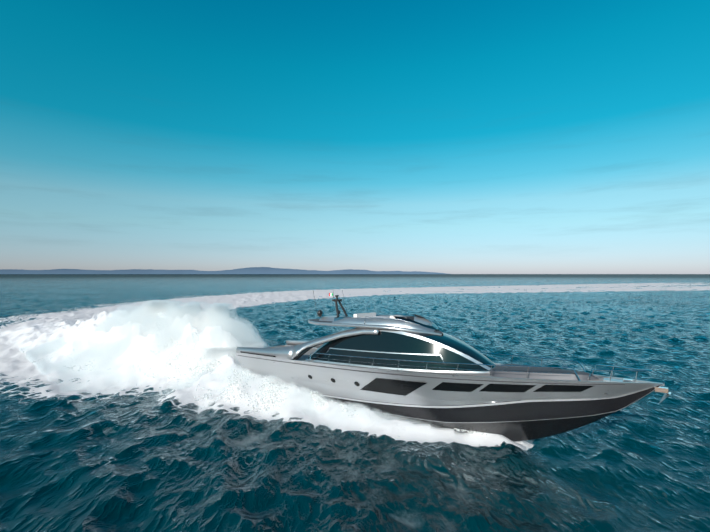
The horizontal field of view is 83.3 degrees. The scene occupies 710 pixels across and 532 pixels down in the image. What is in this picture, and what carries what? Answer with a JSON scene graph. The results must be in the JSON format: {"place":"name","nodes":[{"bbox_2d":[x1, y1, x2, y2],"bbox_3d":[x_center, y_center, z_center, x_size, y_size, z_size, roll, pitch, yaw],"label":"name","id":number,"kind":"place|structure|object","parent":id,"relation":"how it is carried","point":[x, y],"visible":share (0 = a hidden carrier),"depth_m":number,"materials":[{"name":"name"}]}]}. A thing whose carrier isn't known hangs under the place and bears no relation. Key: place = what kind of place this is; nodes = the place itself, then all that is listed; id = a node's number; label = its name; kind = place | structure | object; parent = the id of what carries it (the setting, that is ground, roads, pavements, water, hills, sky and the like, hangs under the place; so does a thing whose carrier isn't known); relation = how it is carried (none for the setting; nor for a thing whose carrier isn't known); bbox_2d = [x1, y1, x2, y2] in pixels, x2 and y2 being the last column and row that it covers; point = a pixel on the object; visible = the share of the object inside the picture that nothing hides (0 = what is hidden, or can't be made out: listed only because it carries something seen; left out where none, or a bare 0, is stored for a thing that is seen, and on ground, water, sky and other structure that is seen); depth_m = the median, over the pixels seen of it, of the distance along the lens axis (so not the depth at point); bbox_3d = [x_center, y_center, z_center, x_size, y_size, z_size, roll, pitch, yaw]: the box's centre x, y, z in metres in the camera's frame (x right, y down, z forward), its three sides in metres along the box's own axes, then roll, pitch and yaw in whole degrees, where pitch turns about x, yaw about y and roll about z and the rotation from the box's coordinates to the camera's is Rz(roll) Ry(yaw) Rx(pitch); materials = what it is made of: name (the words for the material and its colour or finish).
{"place":"outdoors","nodes":[
{"label":"outdoors","id":0,"kind":"place"},
{"bbox_2d":[0,267,446,273],"bbox_3d":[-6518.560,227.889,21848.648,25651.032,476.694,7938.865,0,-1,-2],"label":"coast","id":1,"kind":"structure","parent":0,"point":[259,270],"depth_m":24579.40,"materials":[{"name":"blue"}]},
{"bbox_2d":[0,274,709,531],"bbox_3d":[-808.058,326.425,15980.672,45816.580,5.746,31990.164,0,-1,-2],"label":"sea","id":2,"kind":"structure","parent":0,"point":[640,465],"depth_m":23.64,"materials":[{"name":"liquid"}]},
{"bbox_2d":[19,312,486,434],"bbox_3d":[-21.636,7.098,43.736,72.155,5.587,21.035,-1,-2,42],"label":"spray","id":3,"kind":"object","parent":2,"relation":"on","point":[196,370],"depth_m":29.72,"materials":[{"name":"white liquid"}]},
{"bbox_2d":[235,290,670,441],"bbox_3d":[2.150,6.153,27.550,30.820,9.219,6.500,-3,-5,36],"label":"yacht","id":4,"kind":"object","parent":2,"relation":"on","point":[421,369],"visible":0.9,"depth_m":23.38,"materials":[{"name":"silver metal"}]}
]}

